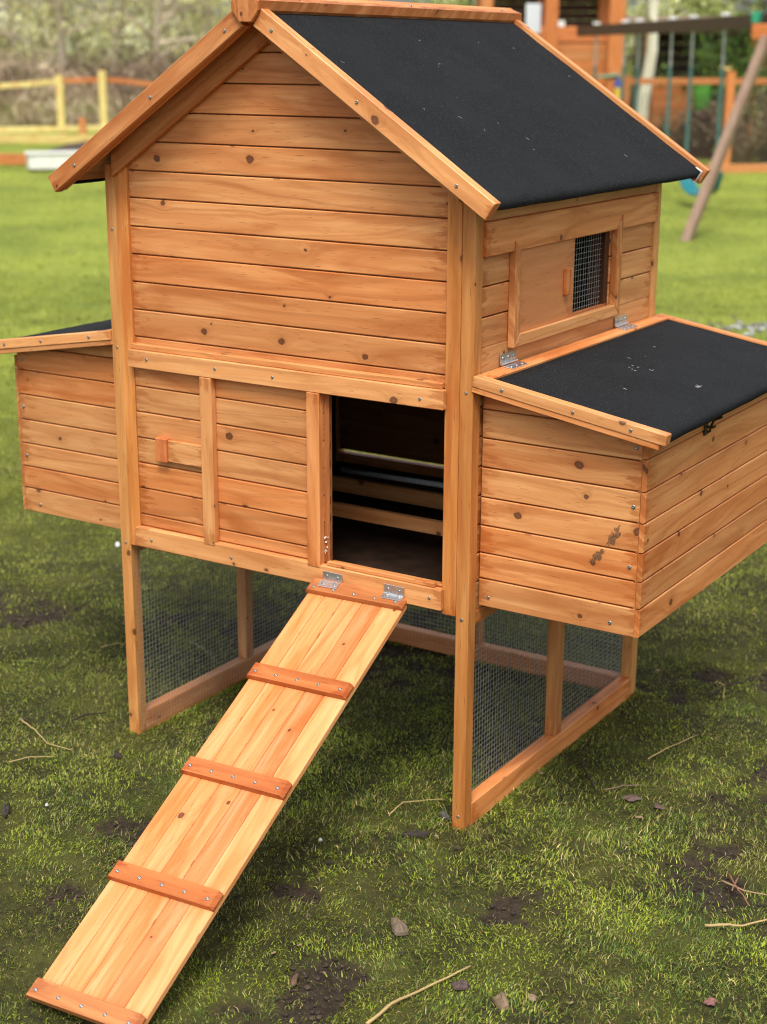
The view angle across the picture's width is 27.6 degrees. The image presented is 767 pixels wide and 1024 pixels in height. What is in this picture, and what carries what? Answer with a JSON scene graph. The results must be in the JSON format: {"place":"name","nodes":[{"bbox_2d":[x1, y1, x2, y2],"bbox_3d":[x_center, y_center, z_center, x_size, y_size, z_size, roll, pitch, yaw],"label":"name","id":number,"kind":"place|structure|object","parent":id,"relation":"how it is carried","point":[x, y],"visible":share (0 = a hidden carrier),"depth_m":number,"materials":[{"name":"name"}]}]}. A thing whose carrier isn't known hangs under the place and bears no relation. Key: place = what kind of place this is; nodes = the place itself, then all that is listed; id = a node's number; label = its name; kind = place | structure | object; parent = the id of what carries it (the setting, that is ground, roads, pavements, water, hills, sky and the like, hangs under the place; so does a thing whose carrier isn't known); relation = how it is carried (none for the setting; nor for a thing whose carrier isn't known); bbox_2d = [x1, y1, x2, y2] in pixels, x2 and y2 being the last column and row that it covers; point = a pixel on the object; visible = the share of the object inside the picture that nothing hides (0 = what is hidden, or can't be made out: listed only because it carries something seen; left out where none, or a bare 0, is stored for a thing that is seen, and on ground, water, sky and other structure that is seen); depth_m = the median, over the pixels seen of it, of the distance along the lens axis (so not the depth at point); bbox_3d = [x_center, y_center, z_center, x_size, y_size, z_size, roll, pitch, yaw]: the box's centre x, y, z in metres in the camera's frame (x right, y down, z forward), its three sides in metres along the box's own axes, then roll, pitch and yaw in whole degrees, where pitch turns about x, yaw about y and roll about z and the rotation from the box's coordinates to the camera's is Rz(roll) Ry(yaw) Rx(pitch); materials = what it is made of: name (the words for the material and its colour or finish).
{"place":"outdoors","nodes":[
{"label":"outdoors","id":0,"kind":"place"},
{"bbox_2d":[0,0,765,22],"label":"sky","id":1,"kind":"structure","parent":0,"point":[633,2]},
{"bbox_2d":[0,107,766,1023],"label":"ground","id":2,"kind":"structure","parent":0,"point":[26,1013],"depth_m":3.20,"materials":[{"name":"green plant"}]},
{"bbox_2d":[2,802,9,816],"bbox_3d":[-0.743,0.583,3.075,0.017,0.012,0.059,0,16,-1],"label":"bark piece","id":3,"kind":"object","parent":2,"relation":"on","point":[5,809],"visible":1,"depth_m":3.07,"materials":[{"name":"wood"}]},
{"bbox_2d":[9,756,55,761],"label":"straw stalk","id":4,"kind":"object","parent":2,"relation":"on","point":[31,756],"visible":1,"depth_m":3.30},
{"bbox_2d":[0,0,68,109],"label":"mossy tree","id":5,"kind":"object","parent":2,"relation":"on","point":[12,26],"visible":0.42,"depth_m":49.55,"materials":[{"name":"green plant"}]},
{"bbox_2d":[20,718,70,749],"bbox_3d":[-0.748,0.486,3.408,0.023,0.008,0.220,-14,21,-40],"label":"straw stalk","id":6,"kind":"object","parent":2,"relation":"on","point":[40,735],"visible":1,"depth_m":3.40,"materials":[{"name":"beige plant"}]},
{"bbox_2d":[0,118,93,164],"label":"garden bed","id":7,"kind":"object","parent":2,"relation":"on","point":[75,142],"visible":0.2,"depth_m":35.91,"materials":[{"name":"yellow wood"}]},
{"bbox_2d":[0,0,96,97],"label":"mossy tree","id":8,"kind":"object","parent":2,"relation":"on","point":[24,40],"visible":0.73,"depth_m":44.92,"materials":[{"name":"green plant"}]},
{"bbox_2d":[24,151,75,171],"bbox_3d":[-5.761,-6.154,27.485,1.060,0.365,0.480,-5,17,-16],"label":"trough","id":9,"kind":"object","parent":2,"relation":"on","point":[35,160],"visible":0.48,"depth_m":27.24,"materials":[{"name":"white plastic"}]},
{"bbox_2d":[0,0,132,109],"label":"mossy tree","id":10,"kind":"object","parent":2,"relation":"on","point":[54,41],"visible":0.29,"depth_m":56.26,"materials":[{"name":"green plant"}]},
{"bbox_2d":[0,70,151,134],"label":"fence","id":11,"kind":"object","parent":2,"relation":"on","point":[101,79],"visible":0.69,"depth_m":37.81,"materials":[{"name":"yellow wood"}]},
{"bbox_2d":[0,0,161,119],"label":"mossy tree","id":12,"kind":"object","parent":2,"relation":"on","point":[61,19],"visible":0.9,"depth_m":44.32,"materials":[{"name":"beige plant"}]},
{"bbox_2d":[72,712,105,720],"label":"twig","id":13,"kind":"object","parent":2,"relation":"on","point":[74,719],"visible":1,"depth_m":3.51,"materials":[{"name":"brown wood"}]},
{"bbox_2d":[113,751,120,758],"bbox_3d":[-0.564,0.514,3.311,0.016,0.012,0.024,-6,17,-19],"label":"bark piece","id":14,"kind":"object","parent":2,"relation":"on","point":[116,754],"visible":1,"depth_m":3.31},
{"bbox_2d":[5,0,230,114],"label":"mossy tree","id":15,"kind":"object","parent":2,"relation":"on","point":[134,11],"visible":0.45,"depth_m":50.57,"materials":[{"name":"green plant"}]},
{"bbox_2d":[69,0,231,73],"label":"mossy tree","id":16,"kind":"object","parent":2,"relation":"on","point":[159,15],"visible":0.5,"depth_m":45.48,"materials":[{"name":"beige plant"}]},
{"bbox_2d":[115,0,229,50],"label":"mossy tree","id":17,"kind":"object","parent":2,"relation":"on","point":[185,16],"visible":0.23,"depth_m":48.21,"materials":[{"name":"green plant"}]},
{"bbox_2d":[188,639,216,659],"bbox_3d":[-0.454,0.343,3.913,0.004,0.009,0.148,-11,20,-33],"label":"straw stalk","id":18,"kind":"object","parent":2,"relation":"on","point":[201,647],"visible":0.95,"depth_m":3.92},
{"bbox_2d":[291,973,298,986],"bbox_3d":[-0.143,0.753,2.523,0.010,0.007,0.039,3,17,11],"label":"bark piece","id":19,"kind":"object","parent":2,"relation":"on","point":[294,980],"visible":1,"depth_m":2.52,"materials":[{"name":"brown wood"}]},
{"bbox_2d":[0,3,762,106],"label":"woodland","id":20,"kind":"object","parent":2,"relation":"on","point":[146,44],"visible":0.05,"depth_m":60.40,"materials":[{"name":"green plant"}]},
{"bbox_2d":[0,43,764,130],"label":"undergrowth","id":21,"kind":"object","parent":2,"relation":"on","point":[25,108],"visible":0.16,"depth_m":42.63,"materials":[{"name":"brown plant"}]},
{"bbox_2d":[0,0,766,1023],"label":"chicken coop","id":22,"kind":"structure","parent":2,"relation":"on","point":[396,230],"depth_m":2.95,"materials":[{"name":"brown wood"}]},
{"bbox_2d":[135,368,332,567],"bbox_3d":[-0.309,-0.095,3.116,0.482,0.346,0.027,10,19,31],"label":"sliding door","id":23,"kind":"structure","parent":22,"relation":"in","point":[246,464],"depth_m":3.10,"materials":[{"name":"brown wood"}]},
{"bbox_2d":[507,215,623,347],"bbox_3d":[0.345,-0.457,3.036,0.053,0.203,0.470,10,19,31],"label":"window","id":24,"kind":"structure","parent":22,"relation":"in","point":[541,278],"depth_m":2.99,"materials":[{"name":"brown wood"}]},
{"bbox_2d":[1,531,766,1023],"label":"wood chips","id":25,"kind":"object","parent":2,"relation":"on","point":[307,987],"visible":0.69,"depth_m":2.84,"materials":[{"name":"brown wood"}]},
{"bbox_2d":[391,917,408,935],"bbox_3d":[0.026,0.705,2.674,0.028,0.016,0.055,-5,17,-17],"label":"bark piece","id":26,"kind":"object","parent":2,"relation":"on","point":[397,924],"visible":1,"depth_m":2.66,"materials":[{"name":"beige wood"}]},
{"bbox_2d":[401,830,430,837],"bbox_3d":[0.062,0.615,2.993,0.058,0.012,0.014,2,16,6],"label":"bark piece","id":27,"kind":"object","parent":2,"relation":"on","point":[420,834],"visible":1,"depth_m":2.99,"materials":[{"name":"wood"}]},
{"bbox_2d":[390,799,444,813],"bbox_3d":[0.062,0.581,3.111,0.128,0.008,0.027,-9,19,-29],"label":"straw stalk","id":28,"kind":"object","parent":2,"relation":"on","point":[413,801],"visible":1,"depth_m":3.12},
{"bbox_2d":[365,965,470,1023],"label":"straw stalk","id":29,"kind":"object","parent":2,"relation":"on","point":[377,1015],"visible":1,"depth_m":2.46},
{"bbox_2d":[439,810,449,819],"bbox_3d":[0.121,0.594,3.068,0.012,0.014,0.029,-12,21,-37],"label":"bark piece","id":30,"kind":"object","parent":2,"relation":"on","point":[444,814],"visible":1,"depth_m":3.06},
{"bbox_2d":[451,979,469,989],"bbox_3d":[0.123,0.754,2.500,0.031,0.012,0.022,-1,16,-5],"label":"bark piece","id":31,"kind":"object","parent":2,"relation":"on","point":[459,984],"visible":1,"depth_m":2.49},
{"bbox_2d":[412,0,571,5],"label":"leafy tree","id":32,"kind":"object","parent":2,"relation":"on","point":[456,2],"visible":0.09,"depth_m":43.65,"materials":[{"name":"green plant"}]},
{"bbox_2d":[493,991,508,1010],"bbox_3d":[0.185,0.764,2.453,0.023,0.015,0.045,-3,17,-10],"label":"bark piece","id":33,"kind":"object","parent":2,"relation":"on","point":[500,1001],"visible":1,"depth_m":2.44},
{"bbox_2d":[527,994,536,1000],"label":"dead leaf","id":34,"kind":"object","parent":2,"relation":"on","point":[532,997],"visible":1,"depth_m":2.47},
{"bbox_2d":[476,0,625,96],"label":"play tower","id":35,"kind":"structure","parent":2,"relation":"on","point":[549,22],"depth_m":27.29,"materials":[{"name":"orange wood"}]},
{"bbox_2d":[525,4,540,33],"bbox_3d":[2.621,-8.642,27.348,0.261,0.500,0.080,0,16,0],"label":"toy window","id":36,"kind":"structure","parent":35,"relation":"in","point":[533,11],"depth_m":27.31,"materials":[{"name":"white plastic"}]},
{"bbox_2d":[464,0,640,45],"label":"leafy tree","id":37,"kind":"object","parent":2,"relation":"on","point":[629,1],"visible":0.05,"depth_m":42.36,"materials":[{"name":"green plant"}]},
{"bbox_2d":[581,762,597,793],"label":"twig","id":38,"kind":"object","parent":2,"relation":"on","point":[586,772],"visible":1,"depth_m":3.22,"materials":[{"name":"wood"}]},
{"bbox_2d":[599,74,620,97],"bbox_3d":[3.908,-6.757,27.207,0.382,1.706,0.099,0,16,-2],"label":"play pole","id":39,"kind":"object","parent":2,"relation":"on","point":[617,86],"visible":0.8,"depth_m":26.99,"materials":[{"name":"multicoloured plastic"}]},
{"bbox_2d":[604,784,641,790],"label":"twig","id":40,"kind":"object","parent":2,"relation":"on","point":[620,786],"visible":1,"depth_m":3.18,"materials":[{"name":"brown wood"}]},
{"bbox_2d":[622,794,641,800],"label":"dead leaf","id":41,"kind":"object","parent":2,"relation":"on","point":[631,797],"visible":1,"depth_m":3.13,"materials":[{"name":"brown plant"}]},
{"bbox_2d":[636,0,657,118],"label":"birch tree","id":42,"kind":"object","parent":2,"relation":"on","point":[651,14],"visible":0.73,"depth_m":30.75,"materials":[{"name":"white plant"}]},
{"bbox_2d":[653,803,664,809],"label":"dead leaf","id":43,"kind":"object","parent":2,"relation":"on","point":[658,805],"visible":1,"depth_m":3.10,"materials":[{"name":"brown plant"}]},
{"bbox_2d":[559,0,763,85],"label":"leafy tree","id":44,"kind":"object","parent":2,"relation":"on","point":[677,9],"visible":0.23,"depth_m":38.98,"materials":[{"name":"green plant"}]},
{"bbox_2d":[576,12,766,240],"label":"swing set","id":45,"kind":"object","parent":2,"relation":"on","point":[756,22],"visible":0.92,"depth_m":18.64,"materials":[{"name":"orange wood"}]},
{"bbox_2d":[593,20,629,101],"bbox_3d":[3.555,-6.743,24.706,0.220,1.956,1.541,-3,17,-10],"label":"swing","id":46,"kind":"object","parent":45,"relation":"hanging from","point":[623,68],"visible":0.24,"depth_m":24.03,"materials":[{"name":"green metal"}]},
{"bbox_2d":[634,17,676,135],"bbox_3d":[3.923,-6.127,22.792,0.220,2.073,1.502,-3,17,-10],"label":"swing","id":47,"kind":"object","parent":45,"relation":"hanging from","point":[668,87],"visible":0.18,"depth_m":22.23,"materials":[{"name":"green metal"}]},
{"bbox_2d":[680,13,730,195],"bbox_3d":[4.291,-5.431,20.902,0.220,2.356,1.235,-3,17,-10],"label":"swing","id":48,"kind":"object","parent":45,"relation":"hanging from","point":[689,187],"visible":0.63,"depth_m":21.16,"materials":[{"name":"teal plastic"}]},
{"bbox_2d":[648,735,696,758],"bbox_3d":[0.629,0.504,3.373,0.185,0.012,0.008,-15,22,-42],"label":"straw stalk","id":49,"kind":"object","parent":2,"relation":"on","point":[668,747],"visible":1,"depth_m":3.35,"materials":[{"name":"beige plant"}]},
{"bbox_2d":[646,108,713,155],"bbox_3d":[5.797,-7.449,30.770,1.362,1.095,1.506,10,19,31],"label":"dry bush","id":50,"kind":"object","parent":2,"relation":"on","point":[671,133],"visible":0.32,"depth_m":30.70,"materials":[{"name":"brown plant"}]},
{"bbox_2d":[625,16,758,145],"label":"shed","id":51,"kind":"structure","parent":2,"relation":"on","point":[678,37],"depth_m":35.47,"materials":[{"name":"orange wood"}]},
{"bbox_2d":[624,67,766,163],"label":"fence","id":52,"kind":"object","parent":2,"relation":"on","point":[731,80],"visible":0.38,"depth_m":29.30,"materials":[{"name":"orange wood"}]},
{"bbox_2d":[686,110,715,158],"bbox_3d":[6.377,-7.605,31.479,0.520,0.958,0.400,0,16,0],"label":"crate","id":53,"kind":"object","parent":2,"relation":"on","point":[704,150],"visible":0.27,"depth_m":31.32,"materials":[{"name":"brown wood"}]},
{"bbox_2d":[692,84,712,109],"bbox_3d":[6.380,-8.316,31.302,0.408,0.503,0.408,10,19,31],"label":"tub","id":54,"kind":"object","parent":53,"relation":"on","point":[702,89],"visible":0.93,"depth_m":31.16,"materials":[{"name":"plastic"}]},
{"bbox_2d":[639,0,766,73],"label":"leafy tree","id":55,"kind":"object","parent":2,"relation":"on","point":[758,6],"visible":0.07,"depth_m":40.75,"materials":[{"name":"green plant"}]},
{"bbox_2d":[653,30,763,159],"bbox_3d":[7.271,-8.474,31.466,3.958,2.648,3.419,2,16,7],"label":"evergreen shrub","id":56,"kind":"object","parent":2,"relation":"on","point":[715,71],"visible":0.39,"depth_m":31.77,"materials":[{"name":"green plant"}]},
{"bbox_2d":[703,997,717,1005],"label":"dead leaf","id":57,"kind":"object","parent":2,"relation":"on","point":[710,1001],"visible":1,"depth_m":2.45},
{"bbox_2d":[676,85,766,162],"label":"dry bush","id":58,"kind":"object","parent":2,"relation":"on","point":[749,152],"visible":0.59,"depth_m":30.19,"materials":[{"name":"brown plant"}]},
{"bbox_2d":[693,0,766,121],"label":"evergreen shrub","id":59,"kind":"object","parent":2,"relation":"on","point":[750,50],"visible":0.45,"depth_m":31.69,"materials":[{"name":"green plant"}]},
{"bbox_2d":[708,675,755,696],"bbox_3d":[0.825,0.410,3.700,0.173,0.013,0.008,-13,21,-39],"label":"twig","id":60,"kind":"object","parent":2,"relation":"on","point":[717,690],"visible":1,"depth_m":3.69,"materials":[{"name":"brown wood"}]},
{"bbox_2d":[705,919,766,926],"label":"straw stalk","id":61,"kind":"object","parent":2,"relation":"on","point":[726,924],"visible":1,"depth_m":2.67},
{"bbox_2d":[706,163,766,172],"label":"timber border","id":62,"kind":"object","parent":2,"relation":"on","point":[740,168],"visible":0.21,"depth_m":27.86,"materials":[{"name":"orange wood"}]},
{"bbox_2d":[727,873,749,905],"bbox_3d":[0.632,0.673,2.790,0.009,0.013,0.118,-1,16,-5],"label":"twig","id":63,"kind":"object","parent":2,"relation":"on","point":[732,880],"visible":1,"depth_m":2.78,"materials":[{"name":"brown wood"}]},
{"bbox_2d":[720,880,766,895],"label":"twig","id":64,"kind":"object","parent":2,"relation":"on","point":[725,882],"visible":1,"depth_m":2.77,"materials":[{"name":"brown wood"}]},
{"bbox_2d":[738,84,766,162],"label":"dry bush","id":65,"kind":"object","parent":2,"relation":"on","point":[765,145],"visible":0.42,"depth_m":30.55,"materials":[{"name":"brown plant"}]},
{"bbox_2d":[696,317,766,337],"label":"gravel","id":66,"kind":"structure","parent":0,"point":[752,326],"depth_m":9.60,"materials":[{"name":"grey gravel"}]}
]}

